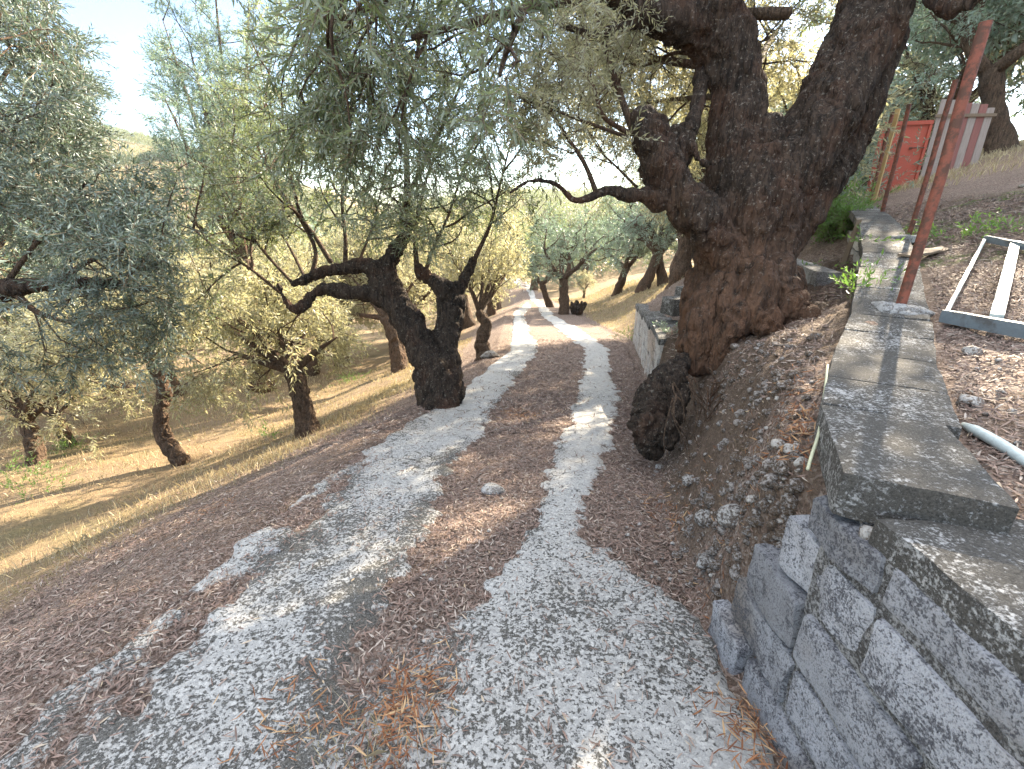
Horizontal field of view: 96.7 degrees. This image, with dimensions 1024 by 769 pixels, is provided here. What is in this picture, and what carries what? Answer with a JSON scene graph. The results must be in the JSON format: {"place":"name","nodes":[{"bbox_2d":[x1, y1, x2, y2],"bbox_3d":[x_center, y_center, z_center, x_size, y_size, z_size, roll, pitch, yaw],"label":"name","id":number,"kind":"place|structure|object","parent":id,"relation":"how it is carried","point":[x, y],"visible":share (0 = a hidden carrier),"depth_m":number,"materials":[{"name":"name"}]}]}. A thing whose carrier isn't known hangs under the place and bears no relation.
{"place":"outdoors","nodes":[
{"label":"outdoors","id":0,"kind":"place"},
{"bbox_2d":[0,278,773,768],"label":"road","id":1,"kind":"structure","parent":0,"point":[324,582],"depth_m":1.93,"materials":[{"name":"gravel"}]},
{"bbox_2d":[262,546,280,553],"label":"stone","id":2,"kind":"object","parent":1,"relation":"on","point":[267,549],"visible":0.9,"depth_m":2.50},
{"bbox_2d":[213,658,388,767],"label":"dry needles","id":3,"kind":"object","parent":1,"relation":"on","point":[283,731],"visible":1,"depth_m":1.51,"materials":[{"name":"orange plant"}]},
{"bbox_2d":[324,664,476,768],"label":"dry needles","id":4,"kind":"object","parent":1,"relation":"on","point":[393,734],"visible":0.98,"depth_m":1.47,"materials":[{"name":"orange plant"}]},
{"bbox_2d":[334,635,469,763],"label":"dry needles","id":5,"kind":"object","parent":1,"relation":"on","point":[403,689],"visible":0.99,"depth_m":1.62,"materials":[{"name":"orange plant"}]},
{"bbox_2d":[481,482,504,494],"bbox_3d":[-0.135,0.747,3.253,0.171,0.051,0.141,0,20,0],"label":"stone","id":6,"kind":"object","parent":1,"relation":"on","point":[491,488],"visible":0.98,"depth_m":3.22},
{"bbox_2d":[498,405,539,421],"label":"dry needles","id":7,"kind":"object","parent":1,"relation":"on","point":[520,415],"visible":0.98,"depth_m":5.02,"materials":[{"name":"orange plant"}]},
{"bbox_2d":[616,409,735,541],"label":"dry needles","id":8,"kind":"object","parent":1,"relation":"on","point":[669,502],"visible":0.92,"depth_m":2.87,"materials":[{"name":"orange plant"}]},
{"bbox_2d":[692,671,787,768],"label":"dry needles","id":9,"kind":"object","parent":1,"relation":"on","point":[754,728],"visible":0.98,"depth_m":1.49,"materials":[{"name":"orange plant"}]},
{"bbox_2d":[0,133,1023,768],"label":"ground","id":10,"kind":"structure","parent":0,"point":[990,183],"depth_m":3.46,"materials":[{"name":"soil"}]},
{"bbox_2d":[0,239,35,340],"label":"olive tree","id":11,"kind":"object","parent":10,"relation":"on","point":[16,277],"visible":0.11,"depth_m":11.72,"materials":[{"name":"green plant"}]},
{"bbox_2d":[0,449,51,475],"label":"weeds","id":12,"kind":"object","parent":10,"relation":"on","point":[13,461],"visible":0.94,"depth_m":7.43,"materials":[{"name":"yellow plant"}]},
{"bbox_2d":[0,452,82,505],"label":"weeds","id":13,"kind":"object","parent":10,"relation":"on","point":[23,479],"visible":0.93,"depth_m":6.85,"materials":[{"name":"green plant"}]},
{"bbox_2d":[22,432,99,460],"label":"weeds","id":14,"kind":"object","parent":10,"relation":"on","point":[64,444],"visible":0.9,"depth_m":8.76,"materials":[{"name":"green plant"}]},
{"bbox_2d":[0,292,158,465],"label":"olive tree","id":15,"kind":"object","parent":10,"relation":"on","point":[25,414],"visible":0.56,"depth_m":7.96,"materials":[{"name":"green plant"}]},
{"bbox_2d":[0,293,184,447],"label":"olive tree","id":16,"kind":"object","parent":10,"relation":"on","point":[67,432],"visible":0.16,"depth_m":9.33,"materials":[{"name":"green plant"}]},
{"bbox_2d":[0,191,189,379],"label":"olive tree","id":17,"kind":"object","parent":10,"relation":"on","point":[40,265],"visible":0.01,"depth_m":15.99,"materials":[{"name":"green plant"}]},
{"bbox_2d":[0,0,207,405],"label":"olive tree","id":18,"kind":"object","parent":10,"relation":"on","point":[120,230],"visible":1,"depth_m":4.14,"materials":[{"name":"green plant"}]},
{"bbox_2d":[0,194,211,394],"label":"olive tree","id":19,"kind":"object","parent":10,"relation":"on","point":[5,265],"visible":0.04,"depth_m":12.30,"materials":[{"name":"green plant"}]},
{"bbox_2d":[99,152,158,181],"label":"stone pine","id":20,"kind":"object","parent":10,"relation":"on","point":[123,157],"visible":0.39,"depth_m":94.88,"materials":[{"name":"green plant"}]},
{"bbox_2d":[1,215,264,466],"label":"olive tree","id":21,"kind":"object","parent":10,"relation":"on","point":[172,450],"visible":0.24,"depth_m":7.30,"materials":[{"name":"green plant"}]},
{"bbox_2d":[56,224,233,397],"bbox_3d":[-9.876,-1.930,13.124,5.144,5.812,4.900,2,20,7],"label":"olive tree","id":22,"kind":"object","parent":10,"relation":"on","point":[174,383],"visible":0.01,"depth_m":12.64,"materials":[{"name":"green plant"}]},
{"bbox_2d":[136,149,178,205],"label":"stone pine","id":23,"kind":"object","parent":10,"relation":"on","point":[142,154],"visible":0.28,"depth_m":98.38,"materials":[{"name":"green plant"}]},
{"bbox_2d":[150,148,195,219],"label":"stone pine","id":24,"kind":"object","parent":10,"relation":"on","point":[158,157],"visible":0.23,"depth_m":96.96,"materials":[{"name":"green plant"}]},
{"bbox_2d":[132,0,314,394],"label":"olive tree","id":25,"kind":"object","parent":10,"relation":"on","point":[176,70],"visible":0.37,"depth_m":9.91,"materials":[{"name":"green plant"}]},
{"bbox_2d":[155,208,328,352],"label":"olive tree","id":26,"kind":"object","parent":10,"relation":"on","point":[213,262],"visible":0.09,"depth_m":13.90,"materials":[{"name":"green plant"}]},
{"bbox_2d":[119,233,378,439],"bbox_3d":[-3.678,-0.822,6.798,3.118,3.140,3.214,15,25,36],"label":"olive tree","id":27,"kind":"object","parent":10,"relation":"on","point":[290,362],"visible":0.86,"depth_m":6.45,"materials":[{"name":"green plant"}]},
{"bbox_2d":[186,207,340,325],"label":"olive tree","id":28,"kind":"object","parent":10,"relation":"on","point":[268,246],"depth_m":20.10,"materials":[{"name":"green plant"}]},
{"bbox_2d":[258,416,281,439],"bbox_3d":[-3.959,0.751,7.365,0.403,0.428,0.430,0,20,0],"label":"weed plant","id":29,"kind":"object","parent":10,"relation":"on","point":[265,434],"visible":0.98,"depth_m":7.42,"materials":[{"name":"green plant"}]},
{"bbox_2d":[197,223,406,376],"bbox_3d":[-6.163,-2.154,13.763,4.550,5.397,4.777,15,25,35],"label":"olive tree","id":30,"kind":"object","parent":10,"relation":"on","point":[310,370],"visible":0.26,"depth_m":13.39,"materials":[{"name":"green plant"}]},
{"bbox_2d":[289,183,375,365],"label":"olive tree","id":31,"kind":"object","parent":10,"relation":"on","point":[338,280],"visible":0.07,"depth_m":16.68,"materials":[{"name":"green plant"}]},
{"bbox_2d":[298,220,368,258],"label":"olive tree","id":32,"kind":"object","parent":10,"relation":"on","point":[320,234],"visible":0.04,"depth_m":38.15,"materials":[{"name":"green plant"}]},
{"bbox_2d":[317,370,370,386],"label":"weeds","id":33,"kind":"object","parent":10,"relation":"on","point":[348,377],"visible":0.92,"depth_m":13.05,"materials":[{"name":"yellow plant"}]},
{"bbox_2d":[149,0,560,409],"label":"olive tree","id":34,"kind":"object","parent":10,"relation":"on","point":[434,358],"visible":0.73,"depth_m":5.27,"materials":[{"name":"green plant"}]},
{"bbox_2d":[298,208,455,375],"bbox_3d":[-3.700,-2.784,13.318,4.504,4.753,4.464,-3,20,-9],"label":"olive tree","id":35,"kind":"object","parent":10,"relation":"on","point":[398,358],"visible":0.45,"depth_m":12.35,"materials":[{"name":"green plant"}]},
{"bbox_2d":[319,208,453,328],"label":"olive tree","id":36,"kind":"object","parent":10,"relation":"on","point":[423,296],"visible":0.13,"depth_m":14.16,"materials":[{"name":"green plant"}]},
{"bbox_2d":[327,186,451,304],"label":"olive tree","id":37,"kind":"object","parent":10,"relation":"on","point":[354,215],"depth_m":19.48,"materials":[{"name":"green plant"}]},
{"bbox_2d":[321,231,470,328],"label":"olive tree","id":38,"kind":"object","parent":10,"relation":"on","point":[433,321],"depth_m":18.12,"materials":[{"name":"green plant"}]},
{"bbox_2d":[382,184,538,360],"bbox_3d":[-1.067,-2.498,9.980,3.262,3.551,4.090,0,20,0],"label":"olive tree","id":39,"kind":"object","parent":10,"relation":"on","point":[509,260],"visible":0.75,"depth_m":9.05,"materials":[{"name":"green plant"}]},
{"bbox_2d":[418,198,530,328],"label":"olive tree","id":40,"kind":"object","parent":10,"relation":"on","point":[469,320],"visible":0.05,"depth_m":18.36,"materials":[{"name":"green plant"}]},
{"bbox_2d":[424,193,551,316],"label":"olive tree","id":41,"kind":"object","parent":10,"relation":"on","point":[490,311],"visible":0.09,"depth_m":23.35,"materials":[{"name":"green plant"}]},
{"bbox_2d":[480,350,499,358],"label":"stone","id":42,"kind":"object","parent":10,"relation":"on","point":[489,354],"visible":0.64,"depth_m":8.63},
{"bbox_2d":[453,211,535,309],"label":"olive tree","id":43,"kind":"object","parent":10,"relation":"on","point":[498,305],"visible":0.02,"depth_m":32.72,"materials":[{"name":"green plant"}]},
{"bbox_2d":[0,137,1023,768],"bbox_3d":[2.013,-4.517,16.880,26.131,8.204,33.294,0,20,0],"label":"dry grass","id":44,"kind":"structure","parent":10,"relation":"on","point":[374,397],"depth_m":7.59,"materials":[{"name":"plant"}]},
{"bbox_2d":[0,117,1023,371],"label":"distant wood","id":45,"kind":"object","parent":10,"relation":"on","point":[140,137],"visible":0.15,"depth_m":116.12,"materials":[{"name":"green plant"}]},
{"bbox_2d":[0,232,1023,768],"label":"fallen leaves","id":46,"kind":"object","parent":10,"relation":"on","point":[36,638],"visible":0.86,"depth_m":2.31,"materials":[{"name":"brown plant"}]},
{"bbox_2d":[510,188,580,290],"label":"olive tree","id":47,"kind":"object","parent":10,"relation":"on","point":[570,226],"visible":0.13,"depth_m":38.91,"materials":[{"name":"green plant"}]},
{"bbox_2d":[516,236,585,307],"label":"olive tree","id":48,"kind":"object","parent":10,"relation":"on","point":[546,297],"visible":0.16,"depth_m":23.77,"materials":[{"name":"green plant"}]},
{"bbox_2d":[119,191,1023,510],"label":"fallen leaves","id":49,"kind":"object","parent":10,"relation":"on","point":[383,421],"visible":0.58,"depth_m":5.27,"materials":[{"name":"brown plant"}]},
{"bbox_2d":[506,200,638,314],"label":"olive tree","id":50,"kind":"object","parent":10,"relation":"on","point":[568,242],"visible":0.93,"depth_m":17.81,"materials":[{"name":"green plant"}]},
{"bbox_2d":[570,300,586,314],"bbox_3d":[2.724,-3.058,18.852,0.616,0.879,0.576,16,25,37],"label":"tree stump","id":51,"kind":"object","parent":10,"relation":"on","point":[577,307],"visible":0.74,"depth_m":18.67,"materials":[{"name":"wood"}]},
{"bbox_2d":[540,193,620,283],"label":"olive tree","id":52,"kind":"object","parent":10,"relation":"on","point":[600,215],"visible":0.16,"depth_m":41.85,"materials":[{"name":"green plant"}]},
{"bbox_2d":[574,269,599,297],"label":"olive tree","id":53,"kind":"object","parent":10,"relation":"on","point":[584,280],"visible":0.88,"depth_m":31.11,"materials":[{"name":"green plant"}]},
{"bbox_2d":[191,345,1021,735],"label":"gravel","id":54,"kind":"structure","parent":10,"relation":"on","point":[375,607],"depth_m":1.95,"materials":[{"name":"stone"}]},
{"bbox_2d":[232,0,983,376],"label":"olive tree","id":55,"kind":"object","parent":10,"relation":"on","point":[746,216],"visible":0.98,"depth_m":3.57,"materials":[{"name":"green plant"}]},
{"bbox_2d":[565,207,662,296],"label":"olive tree","id":56,"kind":"object","parent":10,"relation":"on","point":[627,265],"visible":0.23,"depth_m":25.41,"materials":[{"name":"green plant"}]},
{"bbox_2d":[611,325,633,338],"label":"weeds","id":57,"kind":"object","parent":10,"relation":"on","point":[618,331],"visible":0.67,"depth_m":10.98,"materials":[{"name":"beige plant"}]},
{"bbox_2d":[602,180,677,286],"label":"olive tree","id":58,"kind":"object","parent":10,"relation":"on","point":[661,275],"visible":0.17,"depth_m":20.99,"materials":[{"name":"green plant"}]},
{"bbox_2d":[592,162,699,292],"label":"olive tree","id":59,"kind":"object","parent":10,"relation":"on","point":[646,280],"visible":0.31,"depth_m":21.63,"materials":[{"name":"green plant"}]},
{"bbox_2d":[633,303,677,375],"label":"block wall","id":60,"kind":"structure","parent":10,"relation":"on","point":[649,340],"depth_m":7.07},
{"bbox_2d":[652,321,677,333],"bbox_3d":[1.918,-0.681,5.447,0.477,0.202,0.353,11,23,28],"label":"weed plant","id":61,"kind":"object","parent":10,"relation":"on","point":[666,329],"visible":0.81,"depth_m":5.47,"materials":[{"name":"green plant"}]},
{"bbox_2d":[660,296,679,315],"bbox_3d":[2.402,-1.142,6.599,0.375,0.254,0.308,-6,21,-16],"label":"cement block","id":62,"kind":"object","parent":10,"relation":"on","point":[669,305],"depth_m":6.49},
{"bbox_2d":[626,352,726,460],"bbox_3d":[1.225,0.202,3.567,0.676,0.731,1.006,0,20,0],"label":"root stump","id":63,"kind":"object","parent":10,"relation":"on","point":[661,398],"visible":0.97,"depth_m":3.43,"materials":[{"name":"wood"}]},
{"bbox_2d":[674,286,683,295],"bbox_3d":[2.775,-1.444,7.200,0.310,0.209,0.311,-2,20,-5],"label":"cement block","id":64,"kind":"object","parent":10,"relation":"on","point":[678,289],"depth_m":7.18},
{"bbox_2d":[681,475,693,486],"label":"stone","id":65,"kind":"object","parent":10,"relation":"on","point":[686,481],"visible":0.75,"depth_m":2.96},
{"bbox_2d":[617,69,772,289],"bbox_3d":[4.679,-4.677,10.732,4.690,5.563,4.924,-5,21,-13],"label":"olive tree","id":66,"kind":"object","parent":10,"relation":"on","point":[680,264],"depth_m":11.20,"materials":[{"name":"green plant"}]},
{"bbox_2d":[694,509,709,525],"bbox_3d":[1.056,0.736,2.489,0.112,0.102,0.096,0,20,0],"label":"stone","id":67,"kind":"object","parent":10,"relation":"on","point":[701,515],"visible":0.66,"depth_m":2.48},
{"bbox_2d":[696,552,713,571],"bbox_3d":[0.974,0.876,2.246,0.144,0.085,0.095,0,20,0],"label":"stone","id":68,"kind":"object","parent":10,"relation":"on","point":[705,560],"visible":0.48,"depth_m":2.21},
{"bbox_2d":[716,504,739,528],"bbox_3d":[1.028,0.616,2.097,0.157,0.112,0.116,5,21,13],"label":"stone","id":69,"kind":"object","parent":10,"relation":"on","point":[726,516],"visible":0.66,"depth_m":2.08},
{"bbox_2d":[653,332,822,597],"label":"soil clods","id":70,"kind":"object","parent":10,"relation":"on","point":[789,502],"visible":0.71,"depth_m":2.15,"materials":[{"name":"soil"}]},
{"bbox_2d":[745,495,754,504],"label":"stone","id":71,"kind":"object","parent":10,"relation":"on","point":[749,499],"visible":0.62,"depth_m":1.86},
{"bbox_2d":[686,403,817,618],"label":"dry needles","id":72,"kind":"object","parent":10,"relation":"on","point":[803,433],"visible":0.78,"depth_m":1.75,"materials":[{"name":"orange plant"}]},
{"bbox_2d":[710,364,825,587],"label":"dry needles","id":73,"kind":"object","parent":10,"relation":"on","point":[802,407],"visible":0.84,"depth_m":1.96,"materials":[{"name":"orange plant"}]},
{"bbox_2d":[636,16,912,210],"bbox_3d":[4.376,-3.876,7.995,4.025,4.774,4.226,12,23,30],"label":"olive tree","id":74,"kind":"object","parent":10,"relation":"on","point":[882,116],"visible":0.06,"depth_m":7.48,"materials":[{"name":"green plant"}]},
{"bbox_2d":[771,439,784,449],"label":"stone","id":75,"kind":"object","parent":10,"relation":"on","point":[776,443],"visible":0.84,"depth_m":1.77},
{"bbox_2d":[783,443,800,454],"bbox_3d":[1.063,0.247,1.721,0.067,0.046,0.065,0,20,0],"label":"stone","id":76,"kind":"object","parent":10,"relation":"on","point":[787,447],"visible":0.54,"depth_m":1.71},
{"bbox_2d":[793,456,807,467],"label":"stone","id":77,"kind":"object","parent":10,"relation":"on","point":[798,461],"visible":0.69,"depth_m":1.59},
{"bbox_2d":[797,258,841,286],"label":"cement kerb","id":78,"kind":"structure","parent":10,"relation":"on","point":[815,274],"depth_m":4.64,"materials":[{"name":"concrete"}]},
{"bbox_2d":[839,220,861,267],"bbox_3d":[3.870,-1.574,5.224,0.054,0.698,0.034,20,-6,43],"label":"wooden batten","id":79,"kind":"object","parent":10,"relation":"on","point":[848,248],"visible":0.74,"depth_m":5.22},
{"bbox_2d":[827,177,879,223],"bbox_3d":[7.768,-4.221,10.366,1.524,1.362,1.412,0,20,0],"label":"shrub","id":80,"kind":"object","parent":10,"relation":"on","point":[859,188],"visible":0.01,"depth_m":10.19,"materials":[{"name":"green plant"}]},
{"bbox_2d":[810,172,900,243],"bbox_3d":[5.117,-2.638,7.119,1.256,1.312,1.511,-18,27,-40],"label":"shrub","id":81,"kind":"object","parent":10,"relation":"on","point":[839,220],"visible":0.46,"depth_m":6.92,"materials":[{"name":"green plant"}]},
{"bbox_2d":[708,201,1023,768],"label":"block wall","id":82,"kind":"structure","parent":10,"relation":"on","point":[895,640],"depth_m":1.17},
{"bbox_2d":[806,364,828,470],"bbox_3d":[1.139,0.088,1.677,0.021,0.125,0.836,13,24,33],"label":"cable","id":83,"kind":"object","parent":82,"relation":"hanging from","point":[810,459],"visible":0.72,"depth_m":1.47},
{"bbox_2d":[858,525,872,539],"bbox_3d":[0.903,0.374,1.141,0.059,0.036,0.042,7,21,18],"label":"stone","id":84,"kind":"object","parent":82,"relation":"on","point":[865,531],"visible":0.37,"depth_m":1.14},
{"bbox_2d":[840,225,904,243],"bbox_3d":[3.361,-1.427,4.248,0.469,0.193,0.312,10,22,25],"label":"weed plant","id":85,"kind":"object","parent":82,"relation":"on","point":[870,238],"visible":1,"depth_m":4.26,"materials":[{"name":"green plant"}]},
{"bbox_2d":[880,104,911,211],"bbox_3d":[5.093,-2.897,6.076,0.064,1.471,0.056,0,20,0],"label":"iron post","id":86,"kind":"object","parent":82,"relation":"on","point":[897,152],"visible":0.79,"depth_m":6.02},
{"bbox_2d":[897,246,949,256],"bbox_3d":[3.498,-1.119,3.828,0.742,0.030,0.119,-13,28,-24],"label":"wooden board","id":87,"kind":"object","parent":82,"relation":"on","point":[930,251],"visible":0.63,"depth_m":3.79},
{"bbox_2d":[907,79,958,234],"bbox_3d":[3.867,-1.964,4.233,0.073,1.490,0.048,0,20,0],"label":"iron post","id":88,"kind":"object","parent":82,"relation":"on","point":[953,87],"visible":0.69,"depth_m":4.17,"materials":[{"name":"metal"}]},
{"bbox_2d":[896,20,992,303],"bbox_3d":[2.354,-1.098,2.521,0.066,1.504,0.060,0,20,0],"label":"iron post","id":89,"kind":"object","parent":82,"relation":"on","point":[961,104],"visible":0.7,"depth_m":2.45,"materials":[{"name":"metal"}]},
{"bbox_2d":[767,55,965,182],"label":"olive tree","id":90,"kind":"object","parent":10,"relation":"on","point":[914,86],"visible":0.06,"depth_m":10.14,"materials":[{"name":"green plant"}]},
{"bbox_2d":[828,248,905,302],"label":"weeds","id":91,"kind":"object","parent":10,"relation":"on","point":[853,288],"visible":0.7,"depth_m":3.14,"materials":[{"name":"green plant"}]},
{"bbox_2d":[769,43,980,200],"bbox_3d":[10.024,-6.944,14.461,5.879,6.642,5.600,-11,23,-28],"label":"olive tree","id":92,"kind":"object","parent":10,"relation":"on","point":[928,110],"visible":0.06,"depth_m":12.99,"materials":[{"name":"green plant"}]},
{"bbox_2d":[870,112,894,201],"bbox_3d":[6.371,-3.863,7.875,0.070,1.480,0.062,0,20,0],"label":"iron post","id":93,"kind":"object","parent":10,"relation":"on","point":[887,132],"visible":0.53,"depth_m":7.81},
{"bbox_2d":[872,108,900,202],"bbox_3d":[6.455,-3.921,7.876,0.052,1.488,0.074,-9,22,-30],"label":"wooden stake","id":94,"kind":"object","parent":10,"relation":"on","point":[890,139],"visible":0.85,"depth_m":7.84,"materials":[{"name":"brown wood"}]},
{"bbox_2d":[840,122,937,198],"bbox_3d":[6.519,-4.268,9.190,2.863,2.646,3.154,-15,25,-35],"label":"shrub","id":95,"kind":"object","parent":10,"relation":"on","point":[870,172],"visible":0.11,"depth_m":8.38,"materials":[{"name":"green plant"}]},
{"bbox_2d":[866,120,933,196],"bbox_3d":[7.671,-4.462,9.035,0.842,1.361,0.104,5,21,13],"label":"door panel","id":96,"kind":"structure","parent":10,"relation":"on","point":[911,131],"depth_m":8.98,"materials":[{"name":"metal"}]},
{"bbox_2d":[808,0,1023,175],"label":"olive tree","id":97,"kind":"object","parent":10,"relation":"on","point":[998,55],"visible":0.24,"depth_m":12.60,"materials":[{"name":"green plant"}]},
{"bbox_2d":[859,60,1006,194],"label":"olive tree","id":98,"kind":"object","parent":10,"relation":"on","point":[938,88],"visible":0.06,"depth_m":14.77,"materials":[{"name":"green plant"}]},
{"bbox_2d":[900,210,1002,238],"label":"weeds","id":99,"kind":"object","parent":10,"relation":"on","point":[933,227],"visible":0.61,"depth_m":4.18,"materials":[{"name":"green plant"}]},
{"bbox_2d":[920,99,996,176],"bbox_3d":[9.273,-5.068,9.489,1.156,1.545,0.092,2,20,5],"label":"plank fence","id":100,"kind":"object","parent":10,"relation":"on","point":[973,131],"visible":0.45,"depth_m":9.43,"materials":[{"name":"grey wood"}]},
{"bbox_2d":[903,0,1023,154],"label":"olive tree","id":101,"kind":"object","parent":10,"relation":"on","point":[1002,132],"visible":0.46,"depth_m":10.44,"materials":[{"name":"green plant"}]},
{"bbox_2d":[906,11,1023,148],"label":"olive tree","id":102,"kind":"object","parent":10,"relation":"on","point":[992,55],"visible":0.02,"depth_m":13.56,"materials":[{"name":"green plant"}]},
{"bbox_2d":[955,394,984,406],"bbox_3d":[1.765,0.068,1.754,0.086,0.059,0.092,0,20,0],"label":"stone","id":103,"kind":"object","parent":10,"relation":"on","point":[969,400],"visible":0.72,"depth_m":1.73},
{"bbox_2d":[961,345,983,354],"bbox_3d":[2.174,-0.156,2.150,0.077,0.060,0.073,16,25,37],"label":"stone","id":104,"kind":"object","parent":10,"relation":"on","point":[972,349],"visible":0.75,"depth_m":2.13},
{"bbox_2d":[938,235,1023,338],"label":"metal frame","id":105,"kind":"object","parent":10,"relation":"on","point":[994,321],"visible":1,"depth_m":2.47,"materials":[{"name":"white paint"}]},
{"bbox_2d":[955,207,1023,235],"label":"weeds","id":106,"kind":"object","parent":10,"relation":"on","point":[996,223],"visible":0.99,"depth_m":3.94,"materials":[{"name":"green plant"}]},
{"bbox_2d":[961,422,1023,466],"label":"pipe","id":107,"kind":"object","parent":10,"relation":"on","point":[1002,445],"visible":0.95,"depth_m":1.47,"materials":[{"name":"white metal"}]},
{"bbox_2d":[973,0,1023,43],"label":"olive tree","id":108,"kind":"object","parent":10,"relation":"on","point":[1011,15],"visible":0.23,"depth_m":10.50,"materials":[{"name":"green plant"}]},
{"bbox_2d":[0,0,1023,210],"label":"sky","id":109,"kind":"structure","parent":0,"point":[122,21],"materials":[{"name":"white"}]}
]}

